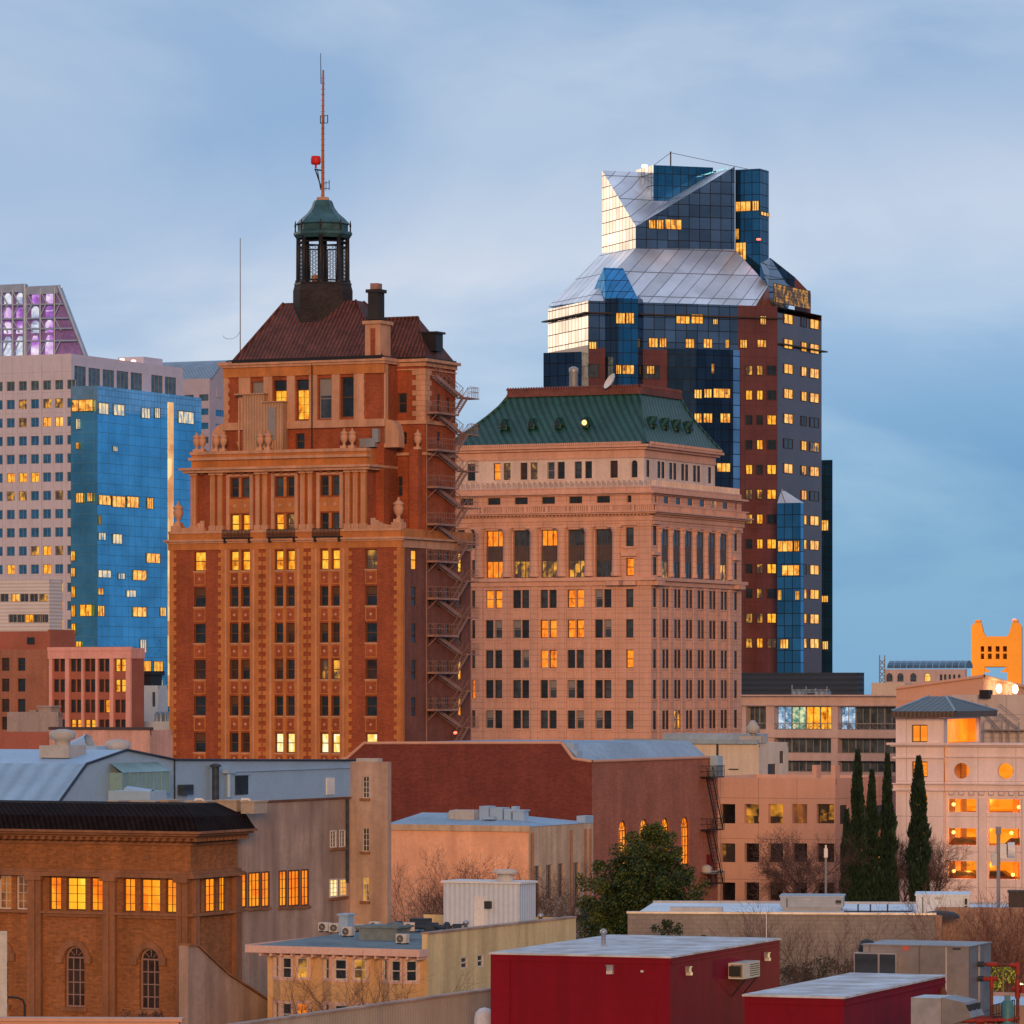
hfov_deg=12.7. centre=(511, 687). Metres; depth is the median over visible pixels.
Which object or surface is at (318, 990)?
bare tree
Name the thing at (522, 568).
window
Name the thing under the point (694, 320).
window
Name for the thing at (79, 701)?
window
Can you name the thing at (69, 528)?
window
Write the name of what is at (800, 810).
window
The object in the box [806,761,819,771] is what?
window
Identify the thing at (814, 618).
window
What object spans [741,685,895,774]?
balcony office block
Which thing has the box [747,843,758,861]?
window
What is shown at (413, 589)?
window
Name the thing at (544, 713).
window
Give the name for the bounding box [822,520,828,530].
window
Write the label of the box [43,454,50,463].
window
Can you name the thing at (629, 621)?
window
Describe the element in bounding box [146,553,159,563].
window
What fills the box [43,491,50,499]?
window
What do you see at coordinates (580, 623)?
window
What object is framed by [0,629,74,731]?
brick office block
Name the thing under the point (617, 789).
raked brick hall
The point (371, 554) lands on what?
window
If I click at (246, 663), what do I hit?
window
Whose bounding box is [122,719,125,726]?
window
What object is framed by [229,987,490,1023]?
beige parapet roof
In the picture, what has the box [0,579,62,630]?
banded office block
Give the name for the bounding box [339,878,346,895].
window
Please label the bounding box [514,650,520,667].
window
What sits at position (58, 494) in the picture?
window
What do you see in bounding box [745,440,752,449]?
window
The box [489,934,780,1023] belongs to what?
red workshop
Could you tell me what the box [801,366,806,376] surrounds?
window
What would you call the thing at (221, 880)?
window
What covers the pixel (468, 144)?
sky
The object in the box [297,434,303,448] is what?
window
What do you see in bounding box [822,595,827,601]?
window
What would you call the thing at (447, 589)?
window
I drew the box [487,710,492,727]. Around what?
window
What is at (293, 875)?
window
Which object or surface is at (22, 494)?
window
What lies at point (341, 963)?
bay window
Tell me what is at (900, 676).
window
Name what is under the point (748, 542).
window
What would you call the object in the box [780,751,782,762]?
window
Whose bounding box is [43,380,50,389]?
window
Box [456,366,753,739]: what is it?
mansard office block
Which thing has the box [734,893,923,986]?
bare tree
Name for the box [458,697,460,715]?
window
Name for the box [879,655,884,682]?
lattice mast
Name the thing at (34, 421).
window
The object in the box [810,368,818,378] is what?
window
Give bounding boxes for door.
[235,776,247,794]
[326,778,334,794]
[706,854,711,881]
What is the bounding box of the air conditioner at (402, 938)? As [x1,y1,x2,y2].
[396,934,408,943]
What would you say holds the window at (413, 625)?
in the hotel tower at (320, 570)
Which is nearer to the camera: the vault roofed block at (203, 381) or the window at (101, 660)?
the window at (101, 660)
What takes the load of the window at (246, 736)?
in the hotel tower at (320, 570)
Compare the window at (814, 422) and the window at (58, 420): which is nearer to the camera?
the window at (814, 422)
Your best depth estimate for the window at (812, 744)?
608.86 m
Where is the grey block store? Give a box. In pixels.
[626,901,1023,991]
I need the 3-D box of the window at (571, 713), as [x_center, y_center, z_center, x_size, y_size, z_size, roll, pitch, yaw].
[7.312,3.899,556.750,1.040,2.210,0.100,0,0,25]
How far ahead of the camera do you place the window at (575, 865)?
337.81 m
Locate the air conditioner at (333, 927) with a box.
[329,923,338,932]
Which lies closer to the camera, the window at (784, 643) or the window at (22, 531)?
the window at (784, 643)
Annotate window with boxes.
[0,382,165,652]
[0,876,10,908]
[1,594,8,601]
[2,658,8,670]
[2,679,8,691]
[2,699,8,711]
[2,717,6,729]
[7,382,14,390]
[7,400,14,408]
[7,418,14,427]
[7,437,14,445]
[7,455,14,463]
[7,473,14,482]
[7,492,14,500]
[7,510,14,518]
[7,528,14,537]
[7,547,14,555]
[7,565,14,573]
[7,961,7,1004]
[9,614,16,622]
[11,594,18,601]
[17,614,24,622]
[17,876,26,908]
[18,658,24,670]
[18,679,24,691]
[18,699,24,711]
[19,381,26,390]
[19,400,26,408]
[19,418,26,426]
[19,436,26,445]
[19,455,26,463]
[19,473,26,481]
[19,491,26,500]
[19,510,26,518]
[19,528,26,537]
[19,546,26,555]
[19,565,26,573]
[20,594,27,601]
[26,614,32,622]
[30,594,37,601]
[31,381,38,389]
[31,399,38,408]
[31,418,38,426]
[31,436,38,445]
[31,454,38,463]
[31,473,38,481]
[31,491,38,500]
[31,509,38,518]
[31,528,38,536]
[31,546,38,555]
[31,565,38,573]
[34,614,41,622]
[39,594,46,601]
[40,614,47,622]
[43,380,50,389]
[43,399,50,407]
[43,417,50,426]
[43,436,50,444]
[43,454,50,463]
[43,472,50,481]
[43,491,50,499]
[43,509,50,518]
[43,528,50,536]
[43,546,50,555]
[43,564,50,573]
[50,877,60,909]
[55,380,62,389]
[55,398,62,407]
[55,417,62,425]
[55,435,62,444]
[55,454,62,462]
[55,472,62,481]
[55,491,62,499]
[55,509,62,518]
[55,527,62,536]
[55,546,62,554]
[55,564,62,573]
[55,659,58,671]
[55,679,58,691]
[61,659,64,671]
[61,679,64,691]
[61,700,64,712]
[67,877,85,910]
[67,947,83,1006]
[68,380,74,388]
[68,490,70,499]
[68,527,70,536]
[71,399,92,411]
[72,659,75,671]
[72,679,75,691]
[72,700,75,712]
[72,719,75,726]
[74,366,85,385]
[76,493,83,502]
[78,659,80,671]
[78,679,80,691]
[78,700,80,712]
[80,604,91,615]
[86,659,89,671]
[86,679,89,691]
[86,700,89,712]
[86,719,89,726]
[89,368,99,385]
[91,659,94,671]
[91,679,94,691]
[91,700,94,712]
[91,719,94,726]
[91,877,101,910]
[98,402,108,414]
[98,495,110,505]
[100,659,103,671]
[100,679,103,691]
[100,700,103,712]
[100,719,103,726]
[103,369,113,387]
[106,659,108,671]
[106,679,108,691]
[106,700,108,712]
[112,496,125,507]
[113,404,124,415]
[116,659,119,671]
[116,679,119,691]
[116,700,119,712]
[116,719,119,726]
[117,371,127,388]
[122,659,125,671]
[122,679,125,691]
[122,700,125,712]
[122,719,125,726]
[124,878,134,911]
[127,496,138,507]
[131,372,141,390]
[133,570,146,580]
[133,607,146,616]
[141,878,159,912]
[141,949,158,1009]
[144,661,150,670]
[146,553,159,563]
[151,375,162,392]
[153,692,154,706]
[154,661,162,670]
[165,377,175,394]
[167,879,175,912]
[178,411,193,424]
[195,552,205,570]
[195,587,205,606]
[195,624,205,642]
[195,660,205,678]
[195,696,205,715]
[195,733,205,751]
[200,394,207,400]
[200,878,200,912]
[201,409,207,414]
[201,423,207,428]
[205,877,215,911]
[216,410,220,416]
[218,877,224,910]
[231,551,237,570]
[231,587,237,606]
[231,624,237,642]
[231,660,237,678]
[231,696,237,715]
[231,733,237,751]
[232,478,238,497]
[232,514,238,529]
[238,872,246,907]
[243,478,249,496]
[243,514,249,529]
[243,551,249,569]
[243,587,249,606]
[243,623,249,642]
[243,660,249,678]
[243,696,249,715]
[243,733,249,751]
[248,872,259,907]
[253,382,262,392]
[261,871,269,906]
[273,954,311,1016]
[275,390,286,400]
[276,380,286,389]
[276,477,283,496]
[276,514,283,529]
[276,550,282,569]
[276,587,282,605]
[276,623,282,642]
[276,660,282,678]
[276,696,282,715]
[276,733,282,752]
[279,870,286,906]
[288,477,293,495]
[288,513,293,529]
[288,550,294,569]
[288,587,294,605]
[288,623,294,642]
[288,660,294,678]
[288,696,294,715]
[288,733,294,752]
[288,869,299,906]
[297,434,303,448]
[298,380,308,389]
[298,389,308,419]
[301,869,308,905]
[320,378,330,418]
[321,550,327,569]
[321,586,327,605]
[321,623,327,642]
[321,659,327,678]
[321,696,327,715]
[321,733,327,752]
[322,476,328,495]
[322,513,328,527]
[322,956,370,1009]
[329,878,337,897]
[330,830,336,847]
[333,476,338,495]
[333,513,338,527]
[333,550,339,568]
[333,586,339,605]
[333,623,339,642]
[333,659,339,678]
[333,696,339,715]
[333,733,339,752]
[339,830,345,846]
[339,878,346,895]
[342,377,353,416]
[363,776,368,797]
[363,828,368,851]
[363,877,368,900]
[366,549,376,568]
[366,586,376,605]
[366,623,376,641]
[366,659,376,678]
[366,696,376,715]
[366,733,376,741]
[381,957,420,1001]
[399,393,406,412]
[399,477,401,495]
[404,432,406,443]
[411,550,415,569]
[411,586,415,605]
[411,623,415,642]
[411,660,415,679]
[411,697,415,716]
[429,551,431,570]
[429,587,431,606]
[429,624,431,643]
[429,660,431,679]
[429,697,431,715]
[437,394,439,411]
[446,552,448,567]
[446,588,448,604]
[446,624,448,641]
[446,660,448,678]
[446,697,448,715]
[447,398,449,417]
[458,554,460,571]
[458,589,460,607]
[458,625,460,643]
[458,661,460,679]
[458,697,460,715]
[461,460,736,729]
[461,956,467,968]
[468,464,474,480]
[478,954,482,966]
[487,531,502,546]
[487,561,502,577]
[487,590,492,608]
[487,620,492,637]
[487,650,492,667]
[487,680,492,697]
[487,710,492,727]
[496,590,501,607]
[496,620,501,637]
[496,650,501,667]
[496,680,501,697]
[496,710,501,727]
[514,590,520,607]
[514,620,520,637]
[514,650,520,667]
[514,680,520,697]
[514,710,520,727]
[515,530,529,546]
[515,561,529,577]
[523,590,528,607]
[523,620,528,637]
[523,650,528,667]
[523,680,528,697]
[523,710,528,727]
[534,866,538,916]
[541,590,547,607]
[541,620,547,637]
[541,650,547,667]
[541,680,547,697]
[541,710,547,728]
[542,530,556,545]
[542,560,556,577]
[546,865,550,898]
[548,462,554,478]
[550,590,556,607]
[550,620,556,637]
[550,650,556,667]
[550,680,556,697]
[550,710,556,728]
[558,462,564,478]
[558,863,562,897]
[568,590,574,607]
[568,620,574,637]
[568,650,574,667]
[568,680,574,697]
[568,710,574,728]
[569,529,583,545]
[569,560,583,576]
[573,862,577,907]
[575,462,581,478]
[577,590,583,607]
[577,620,583,637]
[577,650,583,667]
[577,680,583,697]
[577,710,583,728]
[588,364,598,377]
[589,316,766,647]
[596,529,611,545]
[596,560,611,576]
[596,589,602,607]
[596,620,602,637]
[596,650,602,667]
[596,680,602,697]
[596,710,602,728]
[605,589,610,607]
[605,620,610,637]
[605,650,610,667]
[605,680,610,697]
[605,711,610,728]
[611,461,617,477]
[616,312,624,323]
[619,821,625,859]
[622,365,633,373]
[626,312,633,323]
[627,527,633,545]
[627,558,633,575]
[627,589,632,606]
[627,619,632,637]
[627,650,632,667]
[627,680,632,697]
[627,711,632,728]
[640,819,645,837]
[643,365,659,378]
[646,366,653,373]
[648,219,655,228]
[648,338,657,347]
[656,219,663,229]
[659,338,666,347]
[662,818,667,849]
[665,219,681,229]
[676,314,689,323]
[681,817,687,864]
[685,339,694,347]
[691,314,702,323]
[694,389,701,398]
[694,413,701,422]
[697,563,702,578]
[703,339,712,347]
[703,413,712,422]
[704,389,711,397]
[708,564,714,579]
[713,388,730,397]
[716,463,730,471]
[720,413,730,422]
[720,564,725,580]
[723,804,734,822]
[723,843,734,861]
[723,882,734,899]
[735,201,750,211]
[735,228,738,239]
[735,242,745,259]
[740,339,746,347]
[745,365,752,374]
[745,390,752,399]
[745,415,752,424]
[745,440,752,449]
[745,465,752,473]
[745,489,752,498]
[745,514,752,523]
[745,539,752,548]
[745,564,752,573]
[745,589,752,597]
[745,613,752,622]
[745,638,752,647]
[747,804,758,822]
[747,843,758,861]
[747,882,758,899]
[750,706,759,726]
[752,200,758,210]
[756,440,762,449]
[756,465,762,473]
[757,339,766,347]
[760,706,765,728]
[761,211,768,216]
[767,365,775,374]
[767,390,775,399]
[767,415,775,424]
[767,440,775,449]
[767,465,775,474]
[767,489,775,498]
[767,514,775,523]
[767,539,775,548]
[767,564,775,573]
[767,589,775,597]
[767,613,775,622]
[767,638,775,647]
[768,764,774,773]
[771,804,782,822]
[771,843,782,861]
[771,882,782,899]
[773,283,810,309]
[777,540,792,551]
[777,590,781,599]
[778,706,791,728]
[778,738,791,752]
[780,639,788,648]
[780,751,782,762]
[782,565,799,575]
[784,313,792,324]
[784,338,792,349]
[784,363,792,374]
[784,388,792,399]
[784,413,792,423]
[784,438,792,448]
[784,463,792,473]
[788,760,791,770]
[792,706,805,728]
[792,738,805,752]
[792,761,805,771]
[794,540,799,551]
[794,804,806,822]
[794,843,806,861]
[794,882,806,893]
[795,591,799,599]
[801,317,806,327]
[801,342,806,351]
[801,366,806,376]
[801,391,806,401]
[801,416,806,425]
[801,440,806,450]
[801,465,806,475]
[801,490,806,499]
[804,515,806,524]
[804,564,806,573]
[804,589,806,598]
[804,614,806,623]
[804,638,806,647]
[806,707,819,728]
[806,738,819,752]
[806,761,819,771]
[810,319,818,329]
[810,343,818,354]
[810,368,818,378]
[810,392,818,403]
[810,417,818,427]
[810,442,818,452]
[810,466,818,476]
[810,491,818,501]
[810,515,818,525]
[810,540,818,550]
[810,565,818,574]
[810,589,818,598]
[810,614,818,623]
[810,639,818,647]
[819,804,833,822]
[819,843,833,861]
[819,882,833,893]
[820,707,830,728]
[820,738,830,752]
[820,761,830,771]
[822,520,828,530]
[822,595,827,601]
[822,641,827,649]
[840,805,845,823]
[841,707,855,728]
[841,738,855,752]
[841,761,853,771]
[856,707,869,728]
[856,738,869,752]
[862,761,869,771]
[870,707,884,728]
[870,739,884,752]
[870,761,883,771]
[877,805,881,817]
[885,707,895,728]
[885,739,895,752]
[887,673,892,681]
[890,761,895,771]
[897,673,902,681]
[910,673,915,681]
[912,725,926,741]
[913,761,926,776]
[924,673,929,681]
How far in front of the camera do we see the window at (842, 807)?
431.95 m
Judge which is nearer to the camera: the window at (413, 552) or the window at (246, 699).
the window at (413, 552)
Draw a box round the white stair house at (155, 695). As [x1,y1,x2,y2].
[144,671,167,720]
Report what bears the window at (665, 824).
in the raked brick hall
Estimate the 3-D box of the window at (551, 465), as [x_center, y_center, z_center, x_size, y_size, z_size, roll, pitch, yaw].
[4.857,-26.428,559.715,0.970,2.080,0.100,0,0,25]
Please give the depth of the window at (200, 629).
449.60 m
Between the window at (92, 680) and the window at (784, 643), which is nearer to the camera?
the window at (92, 680)
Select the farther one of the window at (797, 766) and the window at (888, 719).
the window at (797, 766)
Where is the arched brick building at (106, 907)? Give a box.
[0,786,267,1016]
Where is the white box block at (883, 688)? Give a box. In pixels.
[871,683,911,694]
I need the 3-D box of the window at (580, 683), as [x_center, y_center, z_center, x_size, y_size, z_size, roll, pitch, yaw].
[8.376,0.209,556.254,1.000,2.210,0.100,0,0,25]
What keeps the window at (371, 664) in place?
in the hotel tower at (320, 570)
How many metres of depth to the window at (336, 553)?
443.28 m
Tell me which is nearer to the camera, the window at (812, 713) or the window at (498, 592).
the window at (498, 592)
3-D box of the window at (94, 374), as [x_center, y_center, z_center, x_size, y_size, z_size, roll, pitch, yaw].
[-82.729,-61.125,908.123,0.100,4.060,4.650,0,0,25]
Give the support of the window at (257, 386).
in the hotel tower at (320, 570)
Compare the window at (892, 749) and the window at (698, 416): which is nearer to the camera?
the window at (892, 749)
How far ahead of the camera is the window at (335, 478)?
443.93 m
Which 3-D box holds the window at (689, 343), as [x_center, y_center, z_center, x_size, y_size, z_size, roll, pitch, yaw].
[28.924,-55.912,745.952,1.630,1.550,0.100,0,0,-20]
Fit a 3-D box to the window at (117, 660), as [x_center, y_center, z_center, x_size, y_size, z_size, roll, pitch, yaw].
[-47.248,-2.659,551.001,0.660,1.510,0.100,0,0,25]
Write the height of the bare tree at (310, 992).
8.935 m
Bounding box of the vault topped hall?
[885,660,972,683]
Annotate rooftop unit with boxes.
[779,893,845,910]
[915,891,969,912]
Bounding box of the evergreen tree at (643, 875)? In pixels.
[575,821,710,938]
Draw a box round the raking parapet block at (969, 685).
[895,675,1023,707]
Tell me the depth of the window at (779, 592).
744.53 m
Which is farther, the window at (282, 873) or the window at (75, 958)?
the window at (282, 873)
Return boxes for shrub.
[120,1008,163,1016]
[650,919,682,935]
[780,962,815,983]
[813,955,853,978]
[991,961,1015,991]
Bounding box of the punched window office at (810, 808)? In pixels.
[718,765,895,900]
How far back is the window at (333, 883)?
276.79 m
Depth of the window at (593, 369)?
740.18 m
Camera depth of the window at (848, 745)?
606.78 m
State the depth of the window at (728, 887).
435.24 m
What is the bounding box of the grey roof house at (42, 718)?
[7,706,62,731]
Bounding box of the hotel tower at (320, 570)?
[163,53,478,758]
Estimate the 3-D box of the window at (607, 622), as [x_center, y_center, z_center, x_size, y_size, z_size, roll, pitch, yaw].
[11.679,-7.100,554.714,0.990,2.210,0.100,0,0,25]
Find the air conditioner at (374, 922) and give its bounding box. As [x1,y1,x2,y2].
[369,921,381,923]
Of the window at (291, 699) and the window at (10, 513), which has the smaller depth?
the window at (291, 699)
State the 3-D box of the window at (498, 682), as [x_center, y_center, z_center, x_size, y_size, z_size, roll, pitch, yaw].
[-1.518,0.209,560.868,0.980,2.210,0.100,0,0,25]
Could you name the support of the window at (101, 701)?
in the pilastered pink block at (96, 686)
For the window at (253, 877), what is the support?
in the stained concrete block at (307, 865)
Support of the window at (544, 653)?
in the mansard office block at (606, 522)
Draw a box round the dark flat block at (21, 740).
[0,732,48,748]
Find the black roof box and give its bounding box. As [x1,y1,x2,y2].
[1007,890,1023,906]
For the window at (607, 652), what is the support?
in the mansard office block at (606, 522)
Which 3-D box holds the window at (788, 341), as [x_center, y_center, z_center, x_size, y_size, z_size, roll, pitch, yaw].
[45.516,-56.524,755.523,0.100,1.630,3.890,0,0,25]
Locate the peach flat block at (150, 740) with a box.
[48,727,172,757]
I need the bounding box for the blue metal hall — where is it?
[0,729,355,801]
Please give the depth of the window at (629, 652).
553.56 m
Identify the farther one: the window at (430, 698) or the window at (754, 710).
the window at (754, 710)
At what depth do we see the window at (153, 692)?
600.51 m
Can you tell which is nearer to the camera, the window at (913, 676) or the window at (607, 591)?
the window at (607, 591)
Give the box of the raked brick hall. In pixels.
[341,740,724,931]
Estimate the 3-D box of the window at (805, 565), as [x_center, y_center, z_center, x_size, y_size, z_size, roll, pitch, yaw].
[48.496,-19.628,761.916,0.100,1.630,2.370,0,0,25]
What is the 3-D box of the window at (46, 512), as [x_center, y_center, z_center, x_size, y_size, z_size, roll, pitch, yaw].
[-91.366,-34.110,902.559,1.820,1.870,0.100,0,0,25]
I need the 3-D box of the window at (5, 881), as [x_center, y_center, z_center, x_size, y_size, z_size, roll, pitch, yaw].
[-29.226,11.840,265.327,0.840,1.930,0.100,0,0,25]
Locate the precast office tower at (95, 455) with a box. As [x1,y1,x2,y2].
[0,354,200,711]
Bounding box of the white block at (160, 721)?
[144,712,168,729]
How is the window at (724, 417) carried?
in the glass skyscraper
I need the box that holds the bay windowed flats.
[245,869,576,1017]
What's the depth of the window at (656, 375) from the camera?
743.80 m
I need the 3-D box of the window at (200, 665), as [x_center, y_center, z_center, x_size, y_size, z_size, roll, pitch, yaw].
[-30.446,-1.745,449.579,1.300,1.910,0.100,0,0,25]
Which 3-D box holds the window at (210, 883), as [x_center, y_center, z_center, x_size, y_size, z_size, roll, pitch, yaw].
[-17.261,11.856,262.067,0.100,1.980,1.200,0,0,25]
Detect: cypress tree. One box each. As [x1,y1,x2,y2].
[839,808,853,900]
[849,748,867,901]
[863,769,881,901]
[876,752,899,901]
[903,755,932,901]
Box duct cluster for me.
[396,918,463,931]
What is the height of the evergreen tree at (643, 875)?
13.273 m
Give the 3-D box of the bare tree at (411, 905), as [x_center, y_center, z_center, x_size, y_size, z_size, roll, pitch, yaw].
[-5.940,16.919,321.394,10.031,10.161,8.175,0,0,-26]
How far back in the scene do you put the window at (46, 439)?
902.58 m
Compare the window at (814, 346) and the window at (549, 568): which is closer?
the window at (549, 568)
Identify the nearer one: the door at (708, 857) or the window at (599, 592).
the door at (708, 857)
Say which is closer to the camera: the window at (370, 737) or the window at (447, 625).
the window at (370, 737)
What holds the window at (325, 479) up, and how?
in the hotel tower at (320, 570)
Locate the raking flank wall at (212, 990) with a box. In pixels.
[177,943,267,1023]
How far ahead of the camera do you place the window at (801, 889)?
432.06 m
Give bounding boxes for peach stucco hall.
[391,806,592,938]
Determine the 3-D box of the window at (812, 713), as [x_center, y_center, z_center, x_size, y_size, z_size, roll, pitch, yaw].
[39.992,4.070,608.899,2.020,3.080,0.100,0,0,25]
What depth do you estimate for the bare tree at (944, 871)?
403.67 m
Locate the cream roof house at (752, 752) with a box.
[614,720,787,775]
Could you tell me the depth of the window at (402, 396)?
446.32 m
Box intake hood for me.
[911,994,983,1023]
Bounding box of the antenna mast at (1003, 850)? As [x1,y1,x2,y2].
[991,827,1014,906]
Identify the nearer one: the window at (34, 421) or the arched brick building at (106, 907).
the arched brick building at (106, 907)
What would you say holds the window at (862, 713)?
in the balcony office block at (825, 729)
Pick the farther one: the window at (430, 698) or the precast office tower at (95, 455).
the precast office tower at (95, 455)
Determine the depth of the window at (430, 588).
446.10 m
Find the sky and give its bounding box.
[0,0,1023,694]
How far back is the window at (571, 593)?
556.81 m
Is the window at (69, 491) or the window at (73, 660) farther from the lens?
the window at (69, 491)
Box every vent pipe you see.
[463,920,468,926]
[598,929,608,946]
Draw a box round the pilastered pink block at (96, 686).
[47,647,144,726]
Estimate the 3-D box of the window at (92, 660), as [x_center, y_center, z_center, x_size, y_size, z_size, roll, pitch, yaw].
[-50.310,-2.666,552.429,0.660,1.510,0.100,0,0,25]
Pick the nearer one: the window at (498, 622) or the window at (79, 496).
the window at (498, 622)
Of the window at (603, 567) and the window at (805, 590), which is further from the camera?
the window at (805, 590)
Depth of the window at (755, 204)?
763.30 m
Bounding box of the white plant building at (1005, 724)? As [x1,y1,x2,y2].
[952,690,1023,742]
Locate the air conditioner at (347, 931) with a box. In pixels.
[341,926,354,936]
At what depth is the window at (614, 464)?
556.27 m
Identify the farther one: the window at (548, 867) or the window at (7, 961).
the window at (548, 867)
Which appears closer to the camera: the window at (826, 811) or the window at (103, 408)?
the window at (826, 811)
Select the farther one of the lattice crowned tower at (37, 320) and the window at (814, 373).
the lattice crowned tower at (37, 320)
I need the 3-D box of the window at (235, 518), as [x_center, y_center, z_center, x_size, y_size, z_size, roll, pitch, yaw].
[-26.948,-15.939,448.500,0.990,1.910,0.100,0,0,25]
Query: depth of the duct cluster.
253.64 m
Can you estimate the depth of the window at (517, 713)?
559.95 m
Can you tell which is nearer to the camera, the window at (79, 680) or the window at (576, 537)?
the window at (79, 680)
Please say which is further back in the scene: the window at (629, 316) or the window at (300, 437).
the window at (629, 316)
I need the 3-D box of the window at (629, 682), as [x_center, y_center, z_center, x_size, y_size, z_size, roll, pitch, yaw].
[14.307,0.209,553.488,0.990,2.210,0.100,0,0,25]
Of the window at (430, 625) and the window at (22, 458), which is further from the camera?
the window at (22, 458)
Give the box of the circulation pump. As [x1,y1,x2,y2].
[998,995,1015,1023]
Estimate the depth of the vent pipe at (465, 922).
250.73 m
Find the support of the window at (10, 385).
in the precast office tower at (95, 455)
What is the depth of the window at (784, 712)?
610.64 m
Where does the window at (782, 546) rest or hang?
in the glass skyscraper
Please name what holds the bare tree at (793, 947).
on the ground
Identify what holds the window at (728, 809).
in the punched window office at (810, 808)
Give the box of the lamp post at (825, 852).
[824,845,827,893]
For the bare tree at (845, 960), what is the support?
on the ground
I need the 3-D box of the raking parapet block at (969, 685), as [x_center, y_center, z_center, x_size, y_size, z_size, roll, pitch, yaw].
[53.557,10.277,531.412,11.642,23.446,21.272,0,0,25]
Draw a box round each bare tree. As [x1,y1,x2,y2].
[268,956,380,1014]
[276,951,410,1014]
[325,947,434,1006]
[355,960,482,1004]
[391,860,481,923]
[409,845,541,917]
[513,857,601,938]
[707,901,818,984]
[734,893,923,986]
[747,823,872,900]
[754,920,887,980]
[884,831,941,901]
[893,883,1023,991]
[895,827,976,895]
[941,883,1023,991]
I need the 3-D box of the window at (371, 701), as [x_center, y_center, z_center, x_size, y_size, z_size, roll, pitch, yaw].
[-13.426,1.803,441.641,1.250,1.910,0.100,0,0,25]
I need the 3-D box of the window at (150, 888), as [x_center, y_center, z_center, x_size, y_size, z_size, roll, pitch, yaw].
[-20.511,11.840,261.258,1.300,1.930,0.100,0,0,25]
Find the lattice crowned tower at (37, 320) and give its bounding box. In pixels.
[0,283,87,355]
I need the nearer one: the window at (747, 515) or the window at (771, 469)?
the window at (747, 515)
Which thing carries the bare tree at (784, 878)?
on the ground
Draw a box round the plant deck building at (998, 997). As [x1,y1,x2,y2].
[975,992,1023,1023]
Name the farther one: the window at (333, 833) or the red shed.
the window at (333, 833)
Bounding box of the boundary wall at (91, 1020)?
[0,1017,184,1023]
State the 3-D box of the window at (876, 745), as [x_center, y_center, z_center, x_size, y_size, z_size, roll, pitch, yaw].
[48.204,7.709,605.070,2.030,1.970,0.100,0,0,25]
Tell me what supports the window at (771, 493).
in the glass skyscraper
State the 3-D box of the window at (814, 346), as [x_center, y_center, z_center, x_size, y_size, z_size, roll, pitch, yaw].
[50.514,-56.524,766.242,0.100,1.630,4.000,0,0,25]
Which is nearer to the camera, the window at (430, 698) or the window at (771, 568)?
the window at (430, 698)
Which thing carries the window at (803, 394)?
in the glass skyscraper
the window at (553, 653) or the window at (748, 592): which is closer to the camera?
the window at (553, 653)
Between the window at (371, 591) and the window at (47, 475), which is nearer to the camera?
the window at (371, 591)
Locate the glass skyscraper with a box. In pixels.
[541,151,832,672]
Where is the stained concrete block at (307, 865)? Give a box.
[238,758,390,997]
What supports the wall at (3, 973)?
on the ground
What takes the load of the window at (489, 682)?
in the mansard office block at (606, 522)
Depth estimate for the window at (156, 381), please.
930.89 m
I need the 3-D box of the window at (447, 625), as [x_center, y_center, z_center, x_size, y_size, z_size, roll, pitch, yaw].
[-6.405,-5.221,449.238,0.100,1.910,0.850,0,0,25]
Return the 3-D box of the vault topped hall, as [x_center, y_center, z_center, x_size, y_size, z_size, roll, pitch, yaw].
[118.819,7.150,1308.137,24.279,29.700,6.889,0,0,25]
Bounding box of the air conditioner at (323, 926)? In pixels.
[318,922,330,931]
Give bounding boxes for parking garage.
[886,695,1023,901]
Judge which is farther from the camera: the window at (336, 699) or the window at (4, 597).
the window at (4, 597)
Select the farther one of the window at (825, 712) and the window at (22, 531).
the window at (22, 531)
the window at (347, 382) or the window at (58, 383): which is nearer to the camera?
the window at (347, 382)
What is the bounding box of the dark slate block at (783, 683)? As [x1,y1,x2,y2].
[741,673,863,694]
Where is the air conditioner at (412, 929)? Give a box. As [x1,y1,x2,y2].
[404,922,414,931]
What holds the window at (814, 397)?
in the glass skyscraper
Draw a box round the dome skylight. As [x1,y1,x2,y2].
[474,1007,490,1023]
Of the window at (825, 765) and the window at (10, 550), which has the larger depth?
the window at (10, 550)
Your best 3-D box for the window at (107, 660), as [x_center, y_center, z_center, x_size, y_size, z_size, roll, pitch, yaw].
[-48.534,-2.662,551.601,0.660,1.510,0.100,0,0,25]
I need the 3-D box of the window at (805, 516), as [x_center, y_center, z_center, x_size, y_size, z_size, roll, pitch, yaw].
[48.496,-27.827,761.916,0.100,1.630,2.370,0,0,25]
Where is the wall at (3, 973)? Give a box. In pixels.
[0,931,6,1016]
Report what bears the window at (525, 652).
in the mansard office block at (606, 522)
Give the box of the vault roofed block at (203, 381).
[163,360,231,451]
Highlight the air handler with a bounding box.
[854,940,1023,1023]
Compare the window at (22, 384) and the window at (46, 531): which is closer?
the window at (46, 531)
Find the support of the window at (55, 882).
in the arched brick building at (106, 907)
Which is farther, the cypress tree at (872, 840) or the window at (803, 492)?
the window at (803, 492)
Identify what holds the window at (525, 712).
in the mansard office block at (606, 522)
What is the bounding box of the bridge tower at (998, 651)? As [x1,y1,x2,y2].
[971,619,1022,683]
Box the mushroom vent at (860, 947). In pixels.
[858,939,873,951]
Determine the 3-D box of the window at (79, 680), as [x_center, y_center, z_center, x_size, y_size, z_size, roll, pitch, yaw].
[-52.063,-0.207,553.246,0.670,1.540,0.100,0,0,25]
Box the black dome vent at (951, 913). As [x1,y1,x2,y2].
[926,910,959,918]
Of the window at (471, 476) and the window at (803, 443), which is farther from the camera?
the window at (803, 443)

